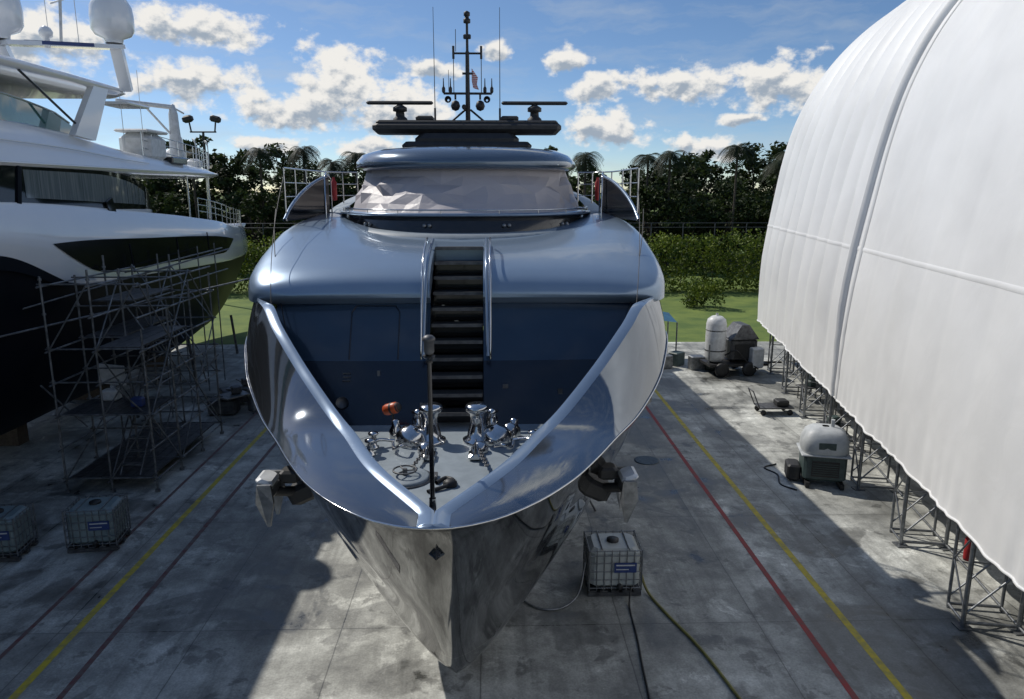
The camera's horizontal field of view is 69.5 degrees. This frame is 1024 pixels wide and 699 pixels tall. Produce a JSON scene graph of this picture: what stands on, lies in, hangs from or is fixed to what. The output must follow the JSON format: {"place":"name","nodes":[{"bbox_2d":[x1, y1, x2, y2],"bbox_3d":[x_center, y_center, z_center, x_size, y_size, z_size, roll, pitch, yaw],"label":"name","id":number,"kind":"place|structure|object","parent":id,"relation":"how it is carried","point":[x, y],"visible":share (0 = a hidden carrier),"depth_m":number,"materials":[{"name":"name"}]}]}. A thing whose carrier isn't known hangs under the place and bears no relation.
{"place":"outdoors","nodes":[
{"label":"outdoors","id":0,"kind":"place"},
{"bbox_2d":[10,0,905,192],"label":"sky","id":1,"kind":"structure","parent":0,"point":[634,77],"materials":[{"name":"blue"}]},
{"bbox_2d":[175,193,776,344],"bbox_3d":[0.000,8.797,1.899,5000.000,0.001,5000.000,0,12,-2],"label":"ground","id":2,"kind":"structure","parent":0,"point":[736,306],"depth_m":55.56,"materials":[{"name":"green plant"}]},
{"bbox_2d":[184,149,211,217],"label":"palm tree","id":3,"kind":"object","parent":2,"relation":"on","point":[189,155],"visible":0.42,"depth_m":82.79,"materials":[{"name":"green plant"}]},
{"bbox_2d":[182,115,220,219],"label":"floodlight pole","id":4,"kind":"object","parent":2,"relation":"on","point":[189,119],"visible":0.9,"depth_m":56.94,"materials":[{"name":"grey metal"}]},
{"bbox_2d":[239,147,281,246],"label":"palm tree","id":5,"kind":"object","parent":2,"relation":"on","point":[262,156],"visible":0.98,"depth_m":79.86,"materials":[{"name":"green plant"}]},
{"bbox_2d":[286,145,320,185],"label":"palm tree","id":6,"kind":"object","parent":2,"relation":"on","point":[301,153],"visible":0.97,"depth_m":83.60,"materials":[{"name":"green plant"}]},
{"bbox_2d":[314,158,350,201],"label":"palm tree","id":7,"kind":"object","parent":2,"relation":"on","point":[333,166],"visible":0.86,"depth_m":80.66,"materials":[{"name":"green plant"}]},
{"bbox_2d":[339,151,365,190],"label":"palm tree","id":8,"kind":"object","parent":2,"relation":"on","point":[353,159],"visible":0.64,"depth_m":83.97,"materials":[{"name":"green plant"}]},
{"bbox_2d":[136,134,787,269],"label":"tree line","id":9,"kind":"object","parent":2,"relation":"on","point":[689,204],"visible":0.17,"depth_m":87.91,"materials":[{"name":"green plant"}]},
{"bbox_2d":[228,223,767,288],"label":"fence","id":10,"kind":"object","parent":2,"relation":"on","point":[683,227],"visible":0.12,"depth_m":69.11,"materials":[{"name":"metal"}]},
{"bbox_2d":[232,225,766,293],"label":"hedge","id":11,"kind":"object","parent":2,"relation":"on","point":[692,252],"visible":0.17,"depth_m":66.38,"materials":[{"name":"green plant"}]},
{"bbox_2d":[568,151,603,206],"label":"palm tree","id":12,"kind":"object","parent":2,"relation":"on","point":[584,159],"visible":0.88,"depth_m":84.55,"materials":[{"name":"green plant"}]},
{"bbox_2d":[630,153,665,230],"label":"palm tree","id":13,"kind":"object","parent":2,"relation":"on","point":[647,159],"visible":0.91,"depth_m":83.16,"materials":[{"name":"green plant"}]},
{"bbox_2d":[650,150,690,270],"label":"palm tree","id":14,"kind":"object","parent":2,"relation":"on","point":[668,157],"visible":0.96,"depth_m":81.13,"materials":[{"name":"green plant"}]},
{"bbox_2d":[679,276,726,308],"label":"shrub","id":15,"kind":"object","parent":2,"relation":"on","point":[697,290],"visible":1,"depth_m":57.39,"materials":[{"name":"green plant"}]},
{"bbox_2d":[716,143,756,271],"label":"palm tree","id":16,"kind":"object","parent":2,"relation":"on","point":[733,152],"visible":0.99,"depth_m":79.63,"materials":[{"name":"green plant"}]},
{"bbox_2d":[755,160,781,198],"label":"palm tree","id":17,"kind":"object","parent":2,"relation":"on","point":[776,166],"visible":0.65,"depth_m":82.31,"materials":[{"name":"green plant"}]},
{"bbox_2d":[771,151,784,172],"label":"palm tree","id":18,"kind":"object","parent":2,"relation":"on","point":[778,156],"visible":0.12,"depth_m":83.84,"materials":[{"name":"green plant"}]},
{"bbox_2d":[0,341,1023,698],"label":"concrete pavement","id":19,"kind":"structure","parent":0,"point":[242,601],"depth_m":16.95,"materials":[{"name":"grey concrete"}]},
{"bbox_2d":[0,502,38,561],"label":"ibc tote","id":20,"kind":"object","parent":19,"relation":"on","point":[17,540],"visible":1,"depth_m":18.34,"materials":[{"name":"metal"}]},
{"bbox_2d":[61,493,130,552],"bbox_3d":[-10.702,4.468,19.050,1.218,1.165,1.068,-2,12,-8],"label":"ibc tote","id":21,"kind":"object","parent":19,"relation":"on","point":[92,522],"visible":1,"depth_m":18.69,"materials":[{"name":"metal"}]},
{"bbox_2d":[0,0,247,445],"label":"motor yacht","id":22,"kind":"object","parent":19,"relation":"on","point":[74,201],"visible":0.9,"depth_m":25.25,"materials":[{"name":"white paint"}]},
{"bbox_2d":[16,165,115,211],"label":"window frames","id":23,"kind":"structure","parent":22,"relation":"in","point":[110,205],"depth_m":21.61,"materials":[{"name":"black paint"}]},
{"bbox_2d":[23,169,144,204],"bbox_3d":[-14.586,-5.600,25.902,0.165,1.178,8.204,-1,12,-3],"label":"curtained window","id":24,"kind":"structure","parent":22,"relation":"in","point":[38,183],"depth_m":24.77,"materials":[{"name":"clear glass"}]},
{"bbox_2d":[0,243,249,492],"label":"scaffold tower","id":25,"kind":"structure","parent":19,"relation":"on","point":[150,448],"depth_m":23.65,"materials":[{"name":"metal"}]},
{"bbox_2d":[0,412,257,658],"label":"red marking line","id":26,"kind":"object","parent":19,"relation":"on","point":[29,629],"depth_m":18.22,"materials":[{"name":"paint"}]},
{"bbox_2d":[8,427,266,698],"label":"yellow marking line","id":27,"kind":"object","parent":19,"relation":"on","point":[29,680],"depth_m":17.07,"materials":[{"name":"yellow paint"}]},
{"bbox_2d":[56,442,276,698],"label":"red marking line","id":28,"kind":"object","parent":19,"relation":"on","point":[74,680],"depth_m":16.90,"materials":[{"name":"paint"}]},
{"bbox_2d":[207,376,256,414],"bbox_3d":[-11.360,1.381,33.484,2.476,1.130,7.994,0,12,-2],"label":"work bench","id":29,"kind":"object","parent":19,"relation":"on","point":[234,395],"visible":0.24,"depth_m":30.21,"materials":[{"name":"metal"}]},
{"bbox_2d":[244,7,667,673],"bbox_3d":[-1.405,-3.674,26.493,8.754,13.998,38.598,0,12,-2],"label":"motor yacht","id":30,"kind":"object","parent":19,"relation":"on","point":[456,349],"visible":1,"depth_m":13.57,"materials":[{"name":"paint"}]},
{"bbox_2d":[336,305,562,407],"bbox_3d":[-1.138,0.111,13.676,4.100,1.732,1.109,0,12,-2],"label":"bulkhead door and fittings","id":31,"kind":"structure","parent":30,"relation":"in","point":[341,402],"depth_m":13.50,"materials":[{"name":"blue paint"}]},
{"bbox_2d":[524,562,585,610],"bbox_3d":[0.260,5.067,17.362,1.376,0.762,3.132,-11,16,-41],"label":"water hose","id":32,"kind":"object","parent":19,"relation":"on","point":[562,607],"visible":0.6,"depth_m":16.32,"materials":[{"name":"rubber"}]},
{"bbox_2d":[583,530,642,595],"bbox_3d":[2.309,4.907,17.014,1.218,1.165,1.068,0,12,-2],"label":"ibc tote","id":33,"kind":"object","parent":19,"relation":"on","point":[613,561],"visible":0.99,"depth_m":16.63,"materials":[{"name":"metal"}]},
{"bbox_2d":[628,586,650,698],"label":"power cable","id":34,"kind":"object","parent":19,"relation":"on","point":[645,679],"visible":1,"depth_m":14.81,"materials":[{"name":"black rubber"}]},
{"bbox_2d":[634,456,658,464],"bbox_3d":[4.581,3.764,25.098,0.840,0.014,0.840,0,12,-2],"label":"manhole cover","id":35,"kind":"object","parent":19,"relation":"on","point":[647,460],"visible":1,"depth_m":25.05,"materials":[{"name":"metal"}]},
{"bbox_2d":[663,312,677,351],"bbox_3d":[7.980,-0.875,40.468,1.679,2.590,2.079,0,12,-2],"label":"canopy","id":36,"kind":"object","parent":19,"relation":"on","point":[667,316],"visible":0.31,"depth_m":39.93,"materials":[{"name":"fabric"}]},
{"bbox_2d":[664,350,714,370],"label":"storage crates","id":37,"kind":"object","parent":19,"relation":"on","point":[676,358],"visible":0.56,"depth_m":37.85,"materials":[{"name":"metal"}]},
{"bbox_2d":[639,567,741,698],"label":"water hose","id":38,"kind":"object","parent":19,"relation":"on","point":[689,636],"visible":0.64,"depth_m":15.00,"materials":[{"name":"rubber"}]},
{"bbox_2d":[699,313,781,376],"bbox_3d":[11.616,-0.348,36.910,4.142,3.066,1.988,-2,12,-7],"label":"compressor trailer","id":39,"kind":"object","parent":19,"relation":"on","point":[733,344],"visible":1,"depth_m":36.30,"materials":[{"name":"white metal"}]},
{"bbox_2d":[645,406,858,698],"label":"red marking line","id":40,"kind":"object","parent":19,"relation":"on","point":[833,667],"depth_m":17.34,"materials":[{"name":"red paint"}]},
{"bbox_2d":[748,387,794,415],"bbox_3d":[10.617,2.121,30.342,1.722,1.016,0.800,0,12,-2],"label":"hand cart","id":41,"kind":"object","parent":19,"relation":"on","point":[781,403],"visible":1,"depth_m":30.14,"materials":[{"name":"metal"}]},
{"bbox_2d":[764,463,796,490],"bbox_3d":[8.614,4.068,23.647,0.543,0.061,2.236,0,12,-2],"label":"power cable","id":42,"kind":"object","parent":19,"relation":"on","point":[778,476],"visible":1,"depth_m":23.70,"materials":[{"name":"black rubber"}]},
{"bbox_2d":[654,389,912,698],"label":"yellow marking line","id":43,"kind":"object","parent":19,"relation":"on","point":[894,681],"depth_m":17.56,"materials":[{"name":"yellow paint"}]},
{"bbox_2d":[784,419,851,489],"bbox_3d":[9.577,3.145,23.103,1.775,2.030,1.300,3,12,12],"label":"portable generator","id":44,"kind":"object","parent":19,"relation":"on","point":[824,454],"visible":1,"depth_m":22.63,"materials":[{"name":"grey plastic"}]},
{"bbox_2d":[786,352,885,455],"bbox_3d":[13.661,1.551,32.192,2.443,1.344,14.776,3,12,12],"label":"scaffolding","id":45,"kind":"object","parent":19,"relation":"on","point":[840,423],"visible":0.26,"depth_m":30.30,"materials":[{"name":"metal"}]},
{"bbox_2d":[757,0,1023,635],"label":"boat shelter tent","id":46,"kind":"object","parent":19,"relation":"on","point":[890,318],"visible":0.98,"depth_m":19.43,"materials":[{"name":"fabric"}]},
{"bbox_2d":[963,536,971,561],"bbox_3d":[9.948,4.277,16.066,0.180,0.660,0.175,0,12,-2],"label":"fire extinguisher","id":47,"kind":"object","parent":46,"relation":"on","point":[966,553],"visible":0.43,"depth_m":16.03,"materials":[{"name":"red metal"}]}
]}

